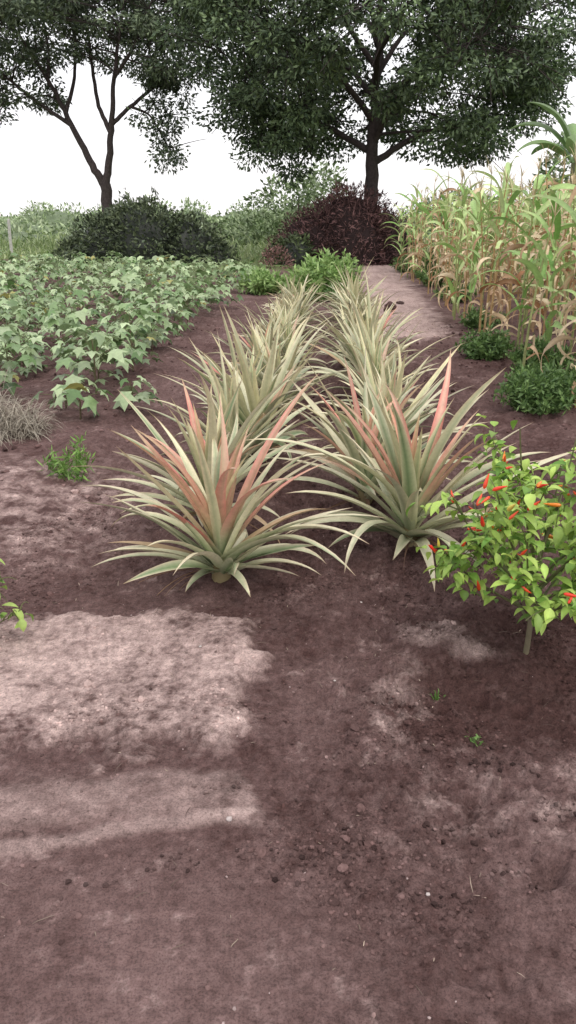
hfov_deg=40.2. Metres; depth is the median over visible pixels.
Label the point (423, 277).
weed bush
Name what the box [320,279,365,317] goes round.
pineapple plant
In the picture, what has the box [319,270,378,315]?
pineapple plant
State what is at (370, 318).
pineapple plant
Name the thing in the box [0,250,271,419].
cotton field
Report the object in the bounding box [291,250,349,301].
leafy shrub
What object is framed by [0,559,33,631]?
chili plant
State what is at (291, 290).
pineapple plant
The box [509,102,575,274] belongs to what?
banana plant
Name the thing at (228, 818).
pebbles
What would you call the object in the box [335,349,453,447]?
pineapple plant
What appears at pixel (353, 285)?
pineapple plant
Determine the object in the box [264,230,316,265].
overgrown bush
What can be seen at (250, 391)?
pineapple plant
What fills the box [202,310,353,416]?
pineapple plant
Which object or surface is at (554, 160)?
distant tree
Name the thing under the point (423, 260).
weed bush
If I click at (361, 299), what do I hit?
pineapple plant
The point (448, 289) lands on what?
weed bush
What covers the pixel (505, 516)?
chili plant
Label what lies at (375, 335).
pineapple plant
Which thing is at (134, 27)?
umbrella tree
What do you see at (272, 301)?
pineapple plant
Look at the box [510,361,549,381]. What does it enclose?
weed bush
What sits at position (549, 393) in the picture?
weed bush
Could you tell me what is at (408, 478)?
pineapple plant
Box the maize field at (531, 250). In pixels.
[379,142,575,413]
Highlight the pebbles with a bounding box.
[4,532,532,1023]
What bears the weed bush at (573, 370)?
on the ground at (120, 964)
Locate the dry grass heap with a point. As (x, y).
(13, 420)
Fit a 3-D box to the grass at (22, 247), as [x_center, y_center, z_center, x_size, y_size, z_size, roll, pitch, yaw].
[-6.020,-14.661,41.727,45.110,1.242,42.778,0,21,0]
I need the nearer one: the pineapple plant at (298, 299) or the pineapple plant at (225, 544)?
the pineapple plant at (225, 544)
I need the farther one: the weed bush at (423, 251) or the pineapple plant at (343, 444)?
the weed bush at (423, 251)
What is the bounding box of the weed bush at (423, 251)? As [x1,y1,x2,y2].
[399,242,451,258]
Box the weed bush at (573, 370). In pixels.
[554,354,575,400]
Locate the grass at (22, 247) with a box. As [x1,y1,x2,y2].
[0,226,572,271]
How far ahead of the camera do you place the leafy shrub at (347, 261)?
14.84 m
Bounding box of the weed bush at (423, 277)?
[412,264,453,286]
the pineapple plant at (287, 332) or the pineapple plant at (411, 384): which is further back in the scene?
the pineapple plant at (287, 332)
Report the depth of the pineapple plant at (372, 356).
5.93 m
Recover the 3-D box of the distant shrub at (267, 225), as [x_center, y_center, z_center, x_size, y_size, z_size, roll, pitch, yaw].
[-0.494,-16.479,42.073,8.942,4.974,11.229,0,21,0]
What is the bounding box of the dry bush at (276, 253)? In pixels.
[258,244,295,268]
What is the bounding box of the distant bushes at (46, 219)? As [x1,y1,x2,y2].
[0,193,547,247]
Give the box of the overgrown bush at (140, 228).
[47,186,240,265]
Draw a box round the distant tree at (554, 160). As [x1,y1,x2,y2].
[400,131,573,234]
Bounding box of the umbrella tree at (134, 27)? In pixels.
[0,0,227,218]
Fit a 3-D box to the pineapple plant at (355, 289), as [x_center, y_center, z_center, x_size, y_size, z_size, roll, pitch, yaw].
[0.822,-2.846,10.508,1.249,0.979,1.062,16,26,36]
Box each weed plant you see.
[36,432,95,481]
[430,689,445,700]
[465,733,485,746]
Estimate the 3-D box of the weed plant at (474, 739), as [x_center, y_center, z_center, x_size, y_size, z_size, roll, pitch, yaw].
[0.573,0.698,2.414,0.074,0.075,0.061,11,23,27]
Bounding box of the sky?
[0,0,575,215]
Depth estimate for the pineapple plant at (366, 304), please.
9.68 m
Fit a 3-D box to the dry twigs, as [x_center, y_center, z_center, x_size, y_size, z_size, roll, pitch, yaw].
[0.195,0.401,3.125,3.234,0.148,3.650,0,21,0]
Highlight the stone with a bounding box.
[384,301,403,311]
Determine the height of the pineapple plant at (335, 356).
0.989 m
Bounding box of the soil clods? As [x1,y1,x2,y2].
[0,317,575,1023]
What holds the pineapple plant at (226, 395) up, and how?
on the ground at (120, 964)
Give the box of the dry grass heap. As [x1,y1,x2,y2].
[0,370,67,447]
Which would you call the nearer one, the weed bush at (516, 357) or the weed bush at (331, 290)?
the weed bush at (516, 357)
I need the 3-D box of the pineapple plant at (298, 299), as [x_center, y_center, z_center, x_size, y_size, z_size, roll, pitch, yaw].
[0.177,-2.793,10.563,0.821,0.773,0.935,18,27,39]
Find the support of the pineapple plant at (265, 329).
on the ground at (120, 964)
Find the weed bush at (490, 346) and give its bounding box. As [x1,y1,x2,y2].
[454,323,515,361]
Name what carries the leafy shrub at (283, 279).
on the ground at (120, 964)
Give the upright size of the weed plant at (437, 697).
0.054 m
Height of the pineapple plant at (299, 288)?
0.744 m
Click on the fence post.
(9, 235)
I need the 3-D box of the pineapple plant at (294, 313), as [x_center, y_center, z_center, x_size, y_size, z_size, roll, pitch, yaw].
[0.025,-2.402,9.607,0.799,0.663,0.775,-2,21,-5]
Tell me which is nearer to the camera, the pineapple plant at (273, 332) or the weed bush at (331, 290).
the pineapple plant at (273, 332)
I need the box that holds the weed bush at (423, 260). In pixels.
[404,250,454,276]
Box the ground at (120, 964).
[0,216,575,1023]
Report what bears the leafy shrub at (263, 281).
on the ground at (120, 964)
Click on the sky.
(42, 160)
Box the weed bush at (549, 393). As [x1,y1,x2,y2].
[493,359,575,417]
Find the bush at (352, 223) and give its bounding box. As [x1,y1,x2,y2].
[263,180,419,265]
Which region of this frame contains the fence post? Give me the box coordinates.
[7,219,12,254]
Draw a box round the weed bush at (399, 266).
[389,252,417,272]
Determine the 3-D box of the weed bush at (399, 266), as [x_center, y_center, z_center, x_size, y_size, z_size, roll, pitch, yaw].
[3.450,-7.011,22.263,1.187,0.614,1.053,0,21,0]
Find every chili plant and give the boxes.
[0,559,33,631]
[406,413,575,654]
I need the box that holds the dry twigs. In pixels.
[3,478,575,995]
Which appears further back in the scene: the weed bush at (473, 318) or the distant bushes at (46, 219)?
the distant bushes at (46, 219)
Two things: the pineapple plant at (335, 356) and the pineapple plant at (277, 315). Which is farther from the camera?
the pineapple plant at (277, 315)
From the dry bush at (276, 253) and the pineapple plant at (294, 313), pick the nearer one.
the pineapple plant at (294, 313)
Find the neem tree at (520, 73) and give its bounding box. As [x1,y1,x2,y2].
[149,0,575,206]
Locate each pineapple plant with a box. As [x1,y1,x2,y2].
[72,369,317,542]
[80,374,382,595]
[130,332,299,475]
[154,307,361,465]
[170,305,321,425]
[202,295,317,387]
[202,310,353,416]
[220,305,311,373]
[235,296,313,349]
[238,300,349,367]
[243,290,329,361]
[249,349,575,591]
[261,282,332,332]
[262,271,310,309]
[262,290,319,333]
[262,291,302,320]
[266,345,471,513]
[269,276,330,323]
[270,275,328,316]
[295,268,428,371]
[299,291,423,399]
[299,316,466,416]
[301,312,486,462]
[302,302,400,366]
[306,261,386,331]
[308,301,427,382]
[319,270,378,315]
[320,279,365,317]
[324,278,384,317]
[325,257,383,305]
[325,293,380,342]
[327,285,401,335]
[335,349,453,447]
[341,306,396,354]
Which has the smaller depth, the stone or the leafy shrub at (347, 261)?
the stone
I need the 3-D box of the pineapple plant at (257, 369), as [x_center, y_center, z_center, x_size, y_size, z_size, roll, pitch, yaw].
[-0.299,-1.012,5.590,1.112,0.923,1.078,0,21,0]
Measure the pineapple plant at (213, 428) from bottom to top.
0.910 m
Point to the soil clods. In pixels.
(342, 867)
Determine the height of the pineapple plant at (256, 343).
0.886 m
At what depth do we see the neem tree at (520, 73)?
24.81 m
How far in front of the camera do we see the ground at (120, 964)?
2.37 m
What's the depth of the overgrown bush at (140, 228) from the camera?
25.17 m
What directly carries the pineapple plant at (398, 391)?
on the ground at (120, 964)
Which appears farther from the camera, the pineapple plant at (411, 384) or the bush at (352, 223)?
the bush at (352, 223)
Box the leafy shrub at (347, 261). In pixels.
[320,247,364,289]
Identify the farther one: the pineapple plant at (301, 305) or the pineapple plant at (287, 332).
the pineapple plant at (301, 305)
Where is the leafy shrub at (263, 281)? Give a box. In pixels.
[234,265,288,294]
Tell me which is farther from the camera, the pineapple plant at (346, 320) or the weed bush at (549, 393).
the pineapple plant at (346, 320)
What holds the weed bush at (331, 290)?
on the ground at (120, 964)
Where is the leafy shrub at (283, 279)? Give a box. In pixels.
[276,267,309,297]
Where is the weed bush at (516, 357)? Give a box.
[506,333,575,369]
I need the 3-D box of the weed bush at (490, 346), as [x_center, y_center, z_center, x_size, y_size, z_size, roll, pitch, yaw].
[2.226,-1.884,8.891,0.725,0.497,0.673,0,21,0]
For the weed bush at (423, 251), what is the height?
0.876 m
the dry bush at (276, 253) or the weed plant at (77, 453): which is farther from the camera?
the dry bush at (276, 253)
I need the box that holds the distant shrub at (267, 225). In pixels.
[206,158,348,245]
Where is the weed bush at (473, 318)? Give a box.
[458,303,506,328]
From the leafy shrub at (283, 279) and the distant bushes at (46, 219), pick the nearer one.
the leafy shrub at (283, 279)
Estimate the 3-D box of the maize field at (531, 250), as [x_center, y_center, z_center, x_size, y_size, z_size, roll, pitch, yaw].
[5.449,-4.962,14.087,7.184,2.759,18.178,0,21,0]
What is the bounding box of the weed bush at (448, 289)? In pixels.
[433,281,478,302]
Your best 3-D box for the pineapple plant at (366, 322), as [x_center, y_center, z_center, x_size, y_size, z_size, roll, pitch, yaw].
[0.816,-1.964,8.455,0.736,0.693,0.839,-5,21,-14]
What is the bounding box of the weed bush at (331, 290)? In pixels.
[324,283,362,303]
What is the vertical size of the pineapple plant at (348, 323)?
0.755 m

